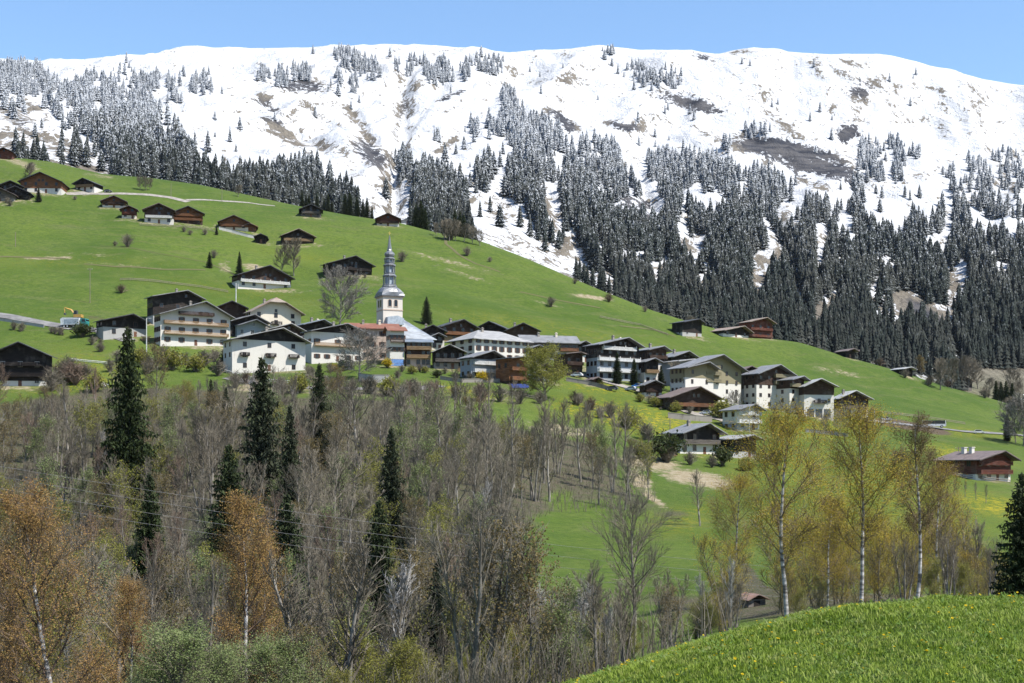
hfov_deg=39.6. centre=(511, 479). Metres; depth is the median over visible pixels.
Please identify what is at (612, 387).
parked car
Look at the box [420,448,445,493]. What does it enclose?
budding tree
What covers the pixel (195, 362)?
shrub
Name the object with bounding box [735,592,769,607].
hut
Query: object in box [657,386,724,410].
chalet
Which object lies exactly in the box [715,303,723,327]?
snowy spruce
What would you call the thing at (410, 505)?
budding tree
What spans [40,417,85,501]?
bare tree
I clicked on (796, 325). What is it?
snowy spruce
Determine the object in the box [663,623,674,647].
bare tree
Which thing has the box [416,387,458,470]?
bare tree
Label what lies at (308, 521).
bare tree
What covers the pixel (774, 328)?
snowy spruce
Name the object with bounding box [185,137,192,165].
snowy spruce
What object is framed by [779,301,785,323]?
snowy spruce
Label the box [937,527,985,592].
budding tree
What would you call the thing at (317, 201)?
spruce tree
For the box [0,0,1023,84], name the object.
sky
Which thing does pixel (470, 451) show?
bare tree
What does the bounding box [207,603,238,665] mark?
bare tree
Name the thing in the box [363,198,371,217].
spruce tree
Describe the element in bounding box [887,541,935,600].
budding tree
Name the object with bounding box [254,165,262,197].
snowy spruce
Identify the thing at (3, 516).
budding tree
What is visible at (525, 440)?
budding tree
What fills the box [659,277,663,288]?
snowy spruce
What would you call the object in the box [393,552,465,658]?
budding tree
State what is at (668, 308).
snowy spruce
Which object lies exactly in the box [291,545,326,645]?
bare tree
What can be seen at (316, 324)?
house
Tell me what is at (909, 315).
snowy spruce
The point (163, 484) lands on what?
budding tree
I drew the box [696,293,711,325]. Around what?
snowy spruce
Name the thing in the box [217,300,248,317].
barn
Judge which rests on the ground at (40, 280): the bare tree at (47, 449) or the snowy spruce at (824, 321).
the bare tree at (47, 449)
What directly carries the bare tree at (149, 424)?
on the ground at (40, 280)
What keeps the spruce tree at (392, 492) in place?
on the ground at (40, 280)
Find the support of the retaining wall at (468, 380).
on the ground at (40, 280)
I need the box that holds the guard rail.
[72,358,106,363]
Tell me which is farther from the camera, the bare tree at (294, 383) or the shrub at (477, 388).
the shrub at (477, 388)
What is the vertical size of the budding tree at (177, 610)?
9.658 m
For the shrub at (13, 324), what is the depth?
519.86 m
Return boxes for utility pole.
[146,318,150,351]
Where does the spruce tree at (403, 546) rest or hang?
on the ground at (40, 280)
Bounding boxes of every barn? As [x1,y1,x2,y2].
[0,341,57,385]
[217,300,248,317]
[230,314,271,335]
[554,352,588,375]
[669,319,706,336]
[718,434,764,457]
[833,348,859,358]
[890,367,917,376]
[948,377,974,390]
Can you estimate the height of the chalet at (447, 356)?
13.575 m
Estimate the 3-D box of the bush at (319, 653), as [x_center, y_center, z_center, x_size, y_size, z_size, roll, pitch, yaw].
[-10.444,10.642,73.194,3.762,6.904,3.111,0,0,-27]
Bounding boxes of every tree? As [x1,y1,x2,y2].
[0,362,12,399]
[0,381,5,412]
[0,400,30,461]
[0,418,27,490]
[0,471,146,682]
[0,473,22,527]
[0,501,13,541]
[0,523,23,571]
[0,535,33,581]
[0,551,33,682]
[0,600,30,674]
[0,669,69,682]
[1,566,15,650]
[1,611,75,682]
[3,533,36,610]
[3,555,39,664]
[4,562,57,663]
[5,471,35,526]
[7,462,19,523]
[11,393,32,426]
[11,549,64,610]
[16,400,30,443]
[17,399,49,463]
[17,601,82,682]
[19,411,36,476]
[21,412,59,478]
[21,451,44,497]
[24,162,34,175]
[26,418,56,454]
[28,576,109,681]
[29,396,42,426]
[32,452,71,541]
[35,187,41,201]
[35,386,50,418]
[36,456,53,494]
[36,495,58,551]
[36,540,61,599]
[39,436,58,491]
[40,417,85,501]
[42,393,62,441]
[45,395,68,461]
[46,385,70,419]
[46,545,77,655]
[47,543,90,606]
[49,497,79,542]
[52,513,79,589]
[53,641,99,682]
[55,380,89,452]
[55,522,91,610]
[55,554,115,642]
[56,457,74,517]
[59,442,85,495]
[60,539,139,647]
[62,624,71,680]
[65,421,77,454]
[65,616,114,682]
[66,400,101,470]
[66,563,173,682]
[67,426,91,505]
[67,465,106,522]
[71,490,88,539]
[74,559,144,662]
[75,602,155,682]
[78,528,130,604]
[80,510,102,574]
[81,396,106,453]
[81,477,117,536]
[86,367,99,415]
[88,327,166,527]
[88,543,140,657]
[89,514,127,558]
[91,415,102,470]
[92,444,107,526]
[95,460,147,546]
[95,574,158,682]
[96,437,141,480]
[97,536,136,599]
[98,380,117,417]
[98,395,122,438]
[98,401,107,437]
[99,428,106,469]
[101,455,136,523]
[106,617,149,681]
[107,401,157,428]
[108,362,141,384]
[110,487,130,561]
[111,505,131,559]
[115,659,191,682]
[116,525,143,575]
[118,499,144,552]
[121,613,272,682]
[127,472,173,613]
[127,521,168,579]
[132,392,152,435]
[135,471,183,532]
[135,601,177,659]
[136,175,143,187]
[137,553,198,633]
[138,342,169,412]
[138,425,161,470]
[138,546,167,651]
[139,457,152,493]
[140,394,150,420]
[140,436,177,501]
[141,176,150,188]
[141,412,152,440]
[141,532,172,603]
[142,393,165,434]
[142,597,199,680]
[146,383,159,418]
[147,421,170,476]
[153,424,190,497]
[153,430,172,468]
[155,507,178,571]
[156,514,206,622]
[159,391,186,440]
[160,495,187,578]
[162,385,183,423]
[162,390,188,422]
[163,439,188,509]
[166,510,190,597]
[168,456,188,524]
[170,391,184,437]
[170,469,190,546]
[172,378,200,416]
[172,535,198,624]
[172,549,219,636]
[173,554,234,682]
[174,419,185,457]
[175,384,192,412]
[175,415,201,487]
[177,434,211,507]
[178,614,204,682]
[180,406,235,498]
[183,400,202,440]
[183,636,251,682]
[185,404,215,458]
[185,511,212,573]
[186,592,213,674]
[187,405,208,488]
[187,472,213,554]
[187,503,219,568]
[193,491,210,525]
[195,380,203,408]
[195,390,225,433]
[196,553,239,646]
[197,444,261,604]
[197,540,227,615]
[198,421,225,518]
[199,396,233,472]
[203,486,299,682]
[204,379,219,422]
[205,377,219,408]
[205,389,229,425]
[206,556,268,642]
[207,252,212,267]
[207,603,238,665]
[209,410,243,479]
[213,379,235,404]
[213,588,242,650]
[217,405,246,453]
[217,419,233,497]
[218,387,234,429]
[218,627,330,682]
[222,375,246,424]
[222,445,245,483]
[225,523,292,600]
[233,545,260,624]
[233,596,287,680]
[234,357,283,532]
[235,184,242,195]
[235,251,243,274]
[235,404,244,452]
[235,601,259,680]
[236,424,259,483]
[236,454,267,518]
[239,392,251,426]
[239,401,250,441]
[239,528,296,682]
[245,371,256,401]
[246,497,266,530]
[249,507,271,536]
[258,635,308,682]
[260,534,387,682]
[261,548,317,638]
[262,460,324,550]
[264,363,292,413]
[264,489,284,536]
[266,469,305,520]
[267,420,282,475]
[267,493,319,643]
[268,387,293,442]
[269,374,297,415]
[270,390,294,447]
[270,440,312,497]
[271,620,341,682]
[272,243,290,270]
[272,401,286,450]
[272,641,339,682]
[273,406,306,544]
[277,503,305,549]
[278,372,298,415]
[279,500,309,557]
[281,417,304,466]
[281,424,312,469]
[282,394,309,436]
[283,237,302,275]
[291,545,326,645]
[294,410,311,456]
[294,476,344,535]
[295,394,322,471]
[295,443,375,559]
[295,500,337,583]
[298,435,331,512]
[298,442,323,510]
[299,191,303,206]
[301,526,338,637]
[302,364,334,467]
[303,369,327,421]
[305,562,385,662]
[308,510,326,599]
[309,623,345,682]
[310,509,342,614]
[311,410,356,490]
[313,612,388,682]
[314,547,367,619]
[315,194,319,206]
[317,263,372,323]
[317,502,347,585]
[318,479,383,549]
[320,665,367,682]
[322,377,344,415]
[324,388,346,439]
[325,194,330,211]
[325,364,349,402]
[325,376,380,469]
[325,400,344,442]
[325,419,353,521]
[326,451,358,540]
[326,592,378,682]
[330,386,369,453]
[331,326,393,380]
[338,389,366,436]
[338,512,371,586]
[341,194,348,214]
[343,456,385,534]
[345,192,353,215]
[346,437,362,500]
[346,517,393,597]
[351,398,366,426]
[352,415,377,480]
[353,197,360,216]
[353,500,396,656]
[354,436,406,505]
[355,497,399,554]
[359,477,386,533]
[360,199,364,217]
[361,399,400,445]
[362,531,399,584]
[362,588,446,682]
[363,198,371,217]
[364,415,388,504]
[366,402,387,462]
[368,383,377,409]
[368,410,389,499]
[368,633,446,682]
[369,207,373,218]
[372,385,394,418]
[374,426,414,554]
[375,552,420,675]
[376,444,408,490]
[379,543,444,652]
[382,396,393,437]
[384,595,429,681]
[386,374,415,425]
[389,406,424,480]
[390,382,414,458]
[391,545,417,667]
[393,495,434,556]
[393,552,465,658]
[394,461,409,538]
[394,507,439,609]
[399,443,427,495]
[403,380,414,423]
[404,460,429,514]
[405,422,421,463]
[407,463,451,543]
[407,582,474,658]
[407,647,439,682]
[408,500,518,682]
[409,384,423,454]
[410,421,441,502]
[411,204,420,226]
[411,491,458,562]
[413,472,439,557]
[414,201,428,228]
[415,558,454,681]
[415,622,464,682]
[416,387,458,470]
[416,511,460,581]
[417,384,454,452]
[418,379,446,428]
[418,421,438,462]
[419,525,457,589]
[420,296,432,324]
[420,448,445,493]
[422,208,430,229]
[423,380,443,451]
[423,382,436,406]
[423,505,471,573]
[428,438,477,525]
[429,451,460,541]
[429,530,471,644]
[431,417,459,502]
[433,222,439,232]
[436,514,548,681]
[439,450,458,505]
[439,654,493,682]
[440,219,449,239]
[441,495,516,598]
[442,404,479,480]
[443,433,468,483]
[444,217,455,240]
[444,627,490,678]
[445,632,499,682]
[449,366,460,419]
[449,586,512,656]
[451,220,461,240]
[451,379,467,436]
[452,209,458,236]
[453,394,484,447]
[453,490,499,573]
[454,520,496,632]
[457,212,464,237]
[459,215,468,237]
[459,417,517,512]
[459,529,499,639]
[460,223,471,240]
[461,383,473,419]
[462,395,477,461]
[462,419,481,467]
[463,441,483,524]
[464,438,490,540]
[467,404,493,473]
[468,225,476,243]
[468,516,515,590]
[470,381,489,442]
[472,228,483,243]
[472,493,513,543]
[473,476,492,525]
[476,403,490,456]
[478,401,500,471]
[479,445,518,522]
[481,366,498,421]
[481,624,544,682]
[482,621,513,681]
[486,590,552,677]
[487,423,501,495]
[487,506,549,613]
[490,454,514,515]
[494,416,516,454]
[494,494,517,588]
[500,407,522,486]
[500,543,571,682]
[502,433,540,506]
[502,585,539,627]
[505,378,520,428]
[519,341,572,396]
[520,418,548,501]
[520,612,551,682]
[523,417,549,461]
[523,586,577,679]
[526,606,593,682]
[527,619,575,682]
[531,580,558,681]
[532,414,553,450]
[532,423,572,501]
[535,397,559,482]
[536,573,588,681]
[541,410,570,473]
[544,575,610,681]
[550,398,574,454]
[556,609,615,678]
[564,577,591,674]
[566,622,598,677]
[568,406,588,481]
[569,568,605,653]
[575,586,616,625]
[576,592,619,664]
[577,399,593,448]
[577,429,608,487]
[577,558,607,671]
[577,661,594,676]
[579,485,684,644]
[583,407,597,470]
[583,420,613,482]
[588,629,621,667]
[594,454,605,504]
[597,406,606,446]
[597,640,618,670]
[599,632,623,658]
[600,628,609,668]
[602,603,613,664]
[603,579,647,663]
[605,444,621,492]
[606,400,645,462]
[609,412,622,476]
[611,353,622,383]
[613,447,648,509]
[615,580,635,657]
[615,623,646,658]
[621,438,639,474]
[621,444,636,500]
[629,359,638,384]
[634,437,656,496]
[635,619,651,650]
[643,426,655,484]
[649,583,689,644]
[652,569,696,649]
[655,609,668,649]
[655,610,663,650]
[657,366,665,387]
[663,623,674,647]
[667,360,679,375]
[684,596,722,635]
[684,603,707,633]
[685,590,721,635]
[689,468,705,525]
[689,530,754,623]
[690,597,714,638]
[692,610,703,639]
[695,469,770,587]
[695,575,712,625]
[707,563,751,625]
[709,594,730,631]
[713,597,727,631]
[716,395,858,616]
[716,587,737,630]
[720,557,736,629]
[724,390,745,406]
[724,579,744,629]
[746,489,820,613]
[765,562,801,616]
[769,535,829,612]
[786,514,846,609]
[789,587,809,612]
[796,492,858,607]
[804,495,859,604]
[805,575,838,609]
[807,390,925,602]
[812,544,865,605]
[819,520,870,604]
[820,413,830,427]
[830,410,849,428]
[844,562,875,603]
[845,512,902,602]
[849,528,905,601]
[853,511,916,600]
[879,500,936,598]
[879,556,918,598]
[883,409,962,598]
[885,539,918,599]
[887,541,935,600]
[895,528,947,596]
[900,457,984,594]
[908,516,969,588]
[916,355,926,373]
[921,558,949,595]
[928,488,954,594]
[933,357,951,389]
[933,530,984,594]
[934,527,964,594]
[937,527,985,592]
[943,357,959,388]
[944,561,980,595]
[949,504,992,595]
[952,354,973,386]
[955,548,993,595]
[962,358,981,390]
[966,543,1008,596]
[969,362,985,388]
[971,571,997,596]
[976,536,1004,596]
[980,559,1016,595]
[983,378,995,388]
[988,472,1023,595]
[992,381,999,400]
[993,397,1023,442]
[998,382,1004,401]
[998,392,1023,445]
[1002,368,1023,394]
[1002,381,1009,402]
[1002,416,1010,440]
[1009,383,1016,404]
[1015,380,1023,394]
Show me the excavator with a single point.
(75, 314)
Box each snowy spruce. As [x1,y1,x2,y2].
[11,127,18,152]
[20,131,26,150]
[30,138,38,159]
[35,134,41,160]
[68,132,77,165]
[69,128,81,161]
[80,133,92,164]
[116,150,127,174]
[123,133,128,146]
[123,145,128,165]
[129,136,131,149]
[129,140,134,160]
[138,137,140,151]
[139,142,150,174]
[145,141,150,159]
[149,139,160,167]
[149,144,158,173]
[157,153,167,179]
[158,145,165,175]
[171,153,175,167]
[174,152,178,167]
[174,159,185,181]
[180,148,188,174]
[182,155,192,183]
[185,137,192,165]
[192,149,199,173]
[196,151,209,180]
[209,161,216,187]
[213,153,218,178]
[214,167,224,189]
[217,155,226,182]
[233,168,239,191]
[246,156,251,176]
[251,160,255,180]
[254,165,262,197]
[260,158,264,174]
[264,165,268,188]
[269,169,276,199]
[275,154,279,170]
[277,156,284,172]
[281,177,288,202]
[287,174,290,197]
[290,172,296,192]
[294,160,299,174]
[299,169,302,182]
[313,175,319,200]
[320,173,326,201]
[326,176,337,210]
[334,177,338,199]
[342,174,349,198]
[348,176,355,198]
[420,182,423,196]
[425,197,429,218]
[427,180,431,199]
[447,187,452,202]
[458,193,462,209]
[464,199,471,219]
[466,201,471,224]
[572,257,581,280]
[583,263,590,285]
[597,266,601,289]
[600,269,606,292]
[606,242,616,270]
[616,257,621,283]
[617,261,625,284]
[625,255,633,277]
[638,271,643,288]
[645,268,648,281]
[648,286,656,310]
[658,287,665,313]
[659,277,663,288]
[664,292,673,316]
[669,275,671,291]
[669,292,675,315]
[671,280,676,301]
[673,291,683,318]
[674,281,677,298]
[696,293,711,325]
[699,289,715,327]
[708,276,713,296]
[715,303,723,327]
[725,267,733,287]
[725,302,728,321]
[727,274,735,292]
[737,296,740,311]
[737,309,742,325]
[745,299,752,318]
[750,301,755,318]
[751,294,757,315]
[758,301,763,317]
[761,293,766,304]
[765,285,770,304]
[769,302,773,316]
[771,276,774,295]
[772,310,779,339]
[775,318,781,339]
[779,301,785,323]
[787,306,798,341]
[790,276,795,292]
[793,305,796,317]
[794,318,800,342]
[797,293,802,309]
[807,283,815,312]
[811,305,816,321]
[811,315,814,330]
[812,324,821,348]
[820,308,827,330]
[821,315,826,334]
[827,310,832,328]
[832,309,836,329]
[832,324,843,351]
[840,313,844,330]
[844,300,848,314]
[851,324,858,348]
[853,317,859,345]
[859,330,871,359]
[863,318,868,340]
[869,312,872,327]
[893,329,901,358]
[902,308,907,337]
[904,309,911,336]
[905,340,911,366]
[920,334,929,357]
[925,358,934,381]
[930,313,933,325]
[931,319,937,339]
[939,317,944,335]
[939,342,944,364]
[976,326,981,341]
[979,337,986,365]
[997,324,1005,341]
[1013,333,1017,360]
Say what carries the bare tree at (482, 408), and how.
on the ground at (40, 280)
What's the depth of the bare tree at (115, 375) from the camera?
401.01 m
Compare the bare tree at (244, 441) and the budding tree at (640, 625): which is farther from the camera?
the bare tree at (244, 441)
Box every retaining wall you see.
[0,318,43,327]
[219,226,254,237]
[359,373,388,382]
[440,376,499,382]
[566,377,611,390]
[668,412,711,421]
[805,429,847,436]
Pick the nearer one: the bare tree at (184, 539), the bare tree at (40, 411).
the bare tree at (184, 539)
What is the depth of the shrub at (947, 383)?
713.47 m
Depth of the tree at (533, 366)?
451.62 m
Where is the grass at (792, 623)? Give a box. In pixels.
[562,594,1023,682]
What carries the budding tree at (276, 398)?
on the ground at (40, 280)
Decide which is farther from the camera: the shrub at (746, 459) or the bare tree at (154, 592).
the shrub at (746, 459)
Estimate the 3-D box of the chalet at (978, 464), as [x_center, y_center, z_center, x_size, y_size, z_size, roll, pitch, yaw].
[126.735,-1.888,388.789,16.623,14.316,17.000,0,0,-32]
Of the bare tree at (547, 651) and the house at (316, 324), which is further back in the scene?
the house at (316, 324)
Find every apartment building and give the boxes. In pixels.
[582,335,644,380]
[666,354,748,404]
[670,362,720,391]
[741,364,797,407]
[775,376,810,412]
[797,378,838,418]
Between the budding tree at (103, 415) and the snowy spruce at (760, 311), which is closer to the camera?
the budding tree at (103, 415)
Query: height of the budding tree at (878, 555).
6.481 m
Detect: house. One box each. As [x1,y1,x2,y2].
[220,327,311,373]
[234,319,271,336]
[243,297,305,328]
[258,321,305,335]
[297,317,331,335]
[300,321,367,363]
[349,319,399,359]
[383,326,407,365]
[404,339,433,367]
[445,327,533,356]
[492,356,528,383]
[517,332,580,358]
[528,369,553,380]
[639,343,672,377]
[662,359,693,385]
[666,349,699,360]
[719,404,766,430]
[741,366,757,400]
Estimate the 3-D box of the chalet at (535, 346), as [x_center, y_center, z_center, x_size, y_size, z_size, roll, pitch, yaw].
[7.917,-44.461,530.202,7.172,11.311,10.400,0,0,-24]
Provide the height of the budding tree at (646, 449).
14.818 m
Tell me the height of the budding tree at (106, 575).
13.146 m
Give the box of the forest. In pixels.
[0,42,1023,389]
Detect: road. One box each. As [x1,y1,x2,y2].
[0,313,135,340]
[223,377,444,391]
[582,373,722,421]
[869,420,1022,435]
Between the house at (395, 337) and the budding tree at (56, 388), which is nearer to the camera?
the budding tree at (56, 388)
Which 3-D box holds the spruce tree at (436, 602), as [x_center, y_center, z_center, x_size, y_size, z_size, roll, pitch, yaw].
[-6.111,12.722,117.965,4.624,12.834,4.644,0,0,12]
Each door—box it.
[754,600,759,606]
[807,409,813,416]
[816,409,821,417]
[824,409,830,417]
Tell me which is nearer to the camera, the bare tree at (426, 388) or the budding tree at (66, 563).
the budding tree at (66, 563)
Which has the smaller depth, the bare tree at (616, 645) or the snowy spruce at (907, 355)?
the bare tree at (616, 645)
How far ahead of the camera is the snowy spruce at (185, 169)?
1082.65 m
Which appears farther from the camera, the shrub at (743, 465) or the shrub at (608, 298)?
the shrub at (608, 298)
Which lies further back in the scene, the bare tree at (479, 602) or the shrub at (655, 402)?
the shrub at (655, 402)
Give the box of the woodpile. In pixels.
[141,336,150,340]
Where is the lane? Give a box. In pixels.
[66,191,188,201]
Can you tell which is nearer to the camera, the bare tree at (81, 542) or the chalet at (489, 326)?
the bare tree at (81, 542)
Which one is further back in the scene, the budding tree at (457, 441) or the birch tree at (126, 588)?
the budding tree at (457, 441)
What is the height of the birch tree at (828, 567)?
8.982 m
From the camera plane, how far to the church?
522.74 m
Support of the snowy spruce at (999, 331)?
on the mountain
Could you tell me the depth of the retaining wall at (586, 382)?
495.30 m
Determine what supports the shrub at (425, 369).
on the ground at (40, 280)
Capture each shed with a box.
[253,233,268,243]
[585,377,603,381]
[636,380,666,396]
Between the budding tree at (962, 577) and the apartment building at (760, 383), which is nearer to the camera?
the budding tree at (962, 577)
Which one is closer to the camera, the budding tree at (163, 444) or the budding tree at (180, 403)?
the budding tree at (163, 444)
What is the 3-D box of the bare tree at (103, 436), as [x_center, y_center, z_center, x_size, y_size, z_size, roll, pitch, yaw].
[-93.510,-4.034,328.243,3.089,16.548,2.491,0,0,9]
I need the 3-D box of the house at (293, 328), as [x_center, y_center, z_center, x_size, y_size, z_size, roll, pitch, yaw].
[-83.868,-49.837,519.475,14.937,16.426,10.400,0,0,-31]
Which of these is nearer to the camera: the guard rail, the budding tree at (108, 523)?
the budding tree at (108, 523)
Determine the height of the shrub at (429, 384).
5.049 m
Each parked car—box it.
[571,372,582,376]
[605,386,618,389]
[625,386,637,390]
[699,410,711,413]
[973,430,984,433]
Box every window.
[164,337,170,341]
[178,337,184,341]
[206,329,212,333]
[206,339,212,343]
[388,299,391,306]
[394,299,397,306]
[499,347,504,351]
[923,420,944,423]
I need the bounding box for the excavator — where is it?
[64,307,83,317]
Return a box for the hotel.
[150,301,235,345]
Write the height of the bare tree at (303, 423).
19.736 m
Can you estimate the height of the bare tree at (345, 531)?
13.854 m
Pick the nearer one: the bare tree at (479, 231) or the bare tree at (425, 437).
the bare tree at (425, 437)
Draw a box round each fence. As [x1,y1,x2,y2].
[120,278,227,291]
[147,224,214,231]
[602,316,667,334]
[884,411,964,423]
[953,473,1009,481]
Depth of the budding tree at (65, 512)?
256.49 m
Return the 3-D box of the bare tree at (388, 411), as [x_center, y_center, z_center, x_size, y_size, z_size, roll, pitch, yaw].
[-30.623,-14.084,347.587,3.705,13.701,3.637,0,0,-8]
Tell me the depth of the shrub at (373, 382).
431.77 m
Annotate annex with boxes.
[242,223,257,231]
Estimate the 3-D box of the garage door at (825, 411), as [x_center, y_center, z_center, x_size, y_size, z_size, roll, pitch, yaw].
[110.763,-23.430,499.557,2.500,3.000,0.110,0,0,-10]
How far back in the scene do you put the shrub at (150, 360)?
465.03 m
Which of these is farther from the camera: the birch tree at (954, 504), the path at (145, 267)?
the path at (145, 267)
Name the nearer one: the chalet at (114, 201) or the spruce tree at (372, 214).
the chalet at (114, 201)
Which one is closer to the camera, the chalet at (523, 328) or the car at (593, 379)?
the car at (593, 379)
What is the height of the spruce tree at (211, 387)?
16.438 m
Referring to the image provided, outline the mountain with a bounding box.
[0,44,1023,399]
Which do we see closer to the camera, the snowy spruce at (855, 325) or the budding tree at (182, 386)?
the budding tree at (182, 386)
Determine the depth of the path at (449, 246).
723.57 m
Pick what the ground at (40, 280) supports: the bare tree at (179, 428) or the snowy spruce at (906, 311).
the bare tree at (179, 428)
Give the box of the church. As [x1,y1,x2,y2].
[374,232,436,352]
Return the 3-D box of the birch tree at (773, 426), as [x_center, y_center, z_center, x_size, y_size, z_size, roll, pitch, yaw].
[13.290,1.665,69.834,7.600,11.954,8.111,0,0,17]
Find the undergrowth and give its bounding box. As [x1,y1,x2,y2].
[0,403,752,682]
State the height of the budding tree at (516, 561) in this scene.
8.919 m
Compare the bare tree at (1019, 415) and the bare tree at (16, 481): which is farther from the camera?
the bare tree at (1019, 415)
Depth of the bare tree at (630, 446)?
308.66 m
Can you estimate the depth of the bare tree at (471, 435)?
309.52 m
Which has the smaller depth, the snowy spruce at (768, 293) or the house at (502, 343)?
the house at (502, 343)
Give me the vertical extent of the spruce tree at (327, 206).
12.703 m
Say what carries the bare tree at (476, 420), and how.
on the ground at (40, 280)
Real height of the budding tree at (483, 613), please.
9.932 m
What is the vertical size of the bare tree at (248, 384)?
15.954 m
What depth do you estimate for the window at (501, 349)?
519.77 m
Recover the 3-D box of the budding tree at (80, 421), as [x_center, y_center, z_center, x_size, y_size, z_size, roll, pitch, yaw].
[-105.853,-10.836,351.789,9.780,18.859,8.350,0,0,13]
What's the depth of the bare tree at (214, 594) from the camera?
125.62 m
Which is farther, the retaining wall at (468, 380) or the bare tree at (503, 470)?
the retaining wall at (468, 380)
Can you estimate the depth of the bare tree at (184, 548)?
166.43 m
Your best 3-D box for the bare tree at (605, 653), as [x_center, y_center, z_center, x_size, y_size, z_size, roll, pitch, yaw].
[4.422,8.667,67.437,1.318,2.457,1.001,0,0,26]
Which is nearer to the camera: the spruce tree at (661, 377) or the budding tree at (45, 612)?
the budding tree at (45, 612)
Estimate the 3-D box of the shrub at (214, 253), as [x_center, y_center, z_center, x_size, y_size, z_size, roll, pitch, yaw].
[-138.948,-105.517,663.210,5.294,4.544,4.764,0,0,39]
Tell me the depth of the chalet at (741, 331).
697.54 m
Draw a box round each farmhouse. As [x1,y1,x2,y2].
[144,288,206,323]
[230,265,295,289]
[320,255,375,276]
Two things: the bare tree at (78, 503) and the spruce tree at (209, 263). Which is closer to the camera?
the bare tree at (78, 503)
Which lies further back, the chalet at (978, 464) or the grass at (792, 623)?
the chalet at (978, 464)
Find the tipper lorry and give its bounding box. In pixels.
[60,318,88,327]
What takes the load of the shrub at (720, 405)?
on the ground at (40, 280)
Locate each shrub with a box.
[8,321,18,329]
[15,321,25,329]
[38,367,64,387]
[46,380,60,390]
[48,360,70,381]
[53,359,92,384]
[56,326,64,334]
[56,360,84,381]
[58,355,80,366]
[62,371,74,382]
[68,321,98,336]
[78,362,95,379]
[80,371,109,391]
[87,336,98,344]
[94,342,105,351]
[103,358,117,371]
[110,350,120,360]
[112,284,128,292]
[119,234,133,246]
[131,345,152,363]
[140,354,161,366]
[140,360,152,373]
[142,360,154,373]
[155,346,187,369]
[180,352,211,371]
[182,351,190,364]
[197,349,217,365]
[207,349,221,361]
[208,249,218,257]
[208,359,231,375]
[224,369,246,387]
[239,369,251,383]
[269,376,288,388]
[288,372,313,392]
[303,364,313,373]
[328,376,351,390]
[336,358,351,370]
[344,377,358,389]
[359,374,376,392]
[362,375,379,393]
[376,374,402,394]
[381,357,392,367]
[397,250,408,261]
[399,365,405,371]
[401,377,417,395]
[407,364,417,373]
[412,376,426,392]
[420,365,428,372]
[423,379,433,390]
[430,369,442,377]
[444,223,460,239]
[445,384,461,396]
[462,247,471,255]
[466,383,487,397]
[472,385,487,400]
[474,371,487,379]
[492,383,509,401]
[513,385,530,403]
[532,389,548,403]
[547,297,556,306]
[568,389,584,403]
[573,395,583,405]
[581,396,599,409]
[592,405,605,417]
[601,399,620,417]
[604,292,613,301]
[618,407,640,427]
[632,442,646,457]
[634,392,645,401]
[634,421,653,439]
[644,394,651,402]
[645,395,661,406]
[645,429,691,460]
[658,449,673,462]
[659,448,677,462]
[663,400,670,409]
[670,400,683,411]
[682,451,700,464]
[684,406,694,412]
[705,397,736,417]
[706,455,718,467]
[708,444,738,465]
[737,456,752,468]
[739,461,748,470]
[872,357,884,365]
[899,369,909,377]
[923,378,930,385]
[943,380,950,386]
[979,387,990,397]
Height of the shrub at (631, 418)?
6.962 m
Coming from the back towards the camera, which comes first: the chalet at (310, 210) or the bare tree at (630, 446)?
the chalet at (310, 210)
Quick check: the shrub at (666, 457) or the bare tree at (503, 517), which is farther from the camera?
the shrub at (666, 457)
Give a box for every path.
[0,256,65,258]
[84,263,204,269]
[114,246,234,274]
[185,199,274,205]
[444,236,500,271]
[520,291,599,307]
[620,325,675,336]
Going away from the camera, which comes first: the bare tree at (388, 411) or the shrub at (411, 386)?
the bare tree at (388, 411)
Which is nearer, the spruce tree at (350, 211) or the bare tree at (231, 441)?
the bare tree at (231, 441)
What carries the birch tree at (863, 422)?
on the ground at (40, 280)
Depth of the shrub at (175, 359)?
469.36 m
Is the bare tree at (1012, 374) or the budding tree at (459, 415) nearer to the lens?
the budding tree at (459, 415)
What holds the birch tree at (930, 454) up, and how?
on the ground at (40, 280)
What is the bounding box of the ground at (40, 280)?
[0,158,1023,682]
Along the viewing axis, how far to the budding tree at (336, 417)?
298.61 m
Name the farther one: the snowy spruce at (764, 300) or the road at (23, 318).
the snowy spruce at (764, 300)
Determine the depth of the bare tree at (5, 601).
152.10 m
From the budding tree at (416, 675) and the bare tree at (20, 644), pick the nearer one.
the budding tree at (416, 675)
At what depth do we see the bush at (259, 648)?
71.36 m
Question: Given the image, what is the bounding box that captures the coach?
[922,420,945,427]
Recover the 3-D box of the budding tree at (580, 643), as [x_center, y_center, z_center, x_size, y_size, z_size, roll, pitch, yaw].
[2.955,7.593,60.185,1.678,3.101,1.281,0,0,-39]
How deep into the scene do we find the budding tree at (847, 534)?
111.92 m
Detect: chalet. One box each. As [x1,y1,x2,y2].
[0,147,17,159]
[0,180,24,189]
[0,188,18,200]
[5,186,34,199]
[17,171,69,194]
[71,178,104,192]
[93,313,150,339]
[100,195,127,207]
[119,205,138,218]
[142,203,175,224]
[174,206,204,224]
[217,215,249,230]
[279,228,316,243]
[299,204,322,217]
[375,213,400,226]
[421,324,447,346]
[430,344,467,368]
[431,332,446,349]
[438,318,480,340]
[456,350,506,378]
[476,321,508,332]
[502,322,540,336]
[529,344,544,361]
[578,341,591,361]
[638,357,663,382]
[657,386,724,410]
[659,420,727,453]
[710,326,753,337]
[736,317,776,338]
[834,389,873,417]
[933,447,1021,481]

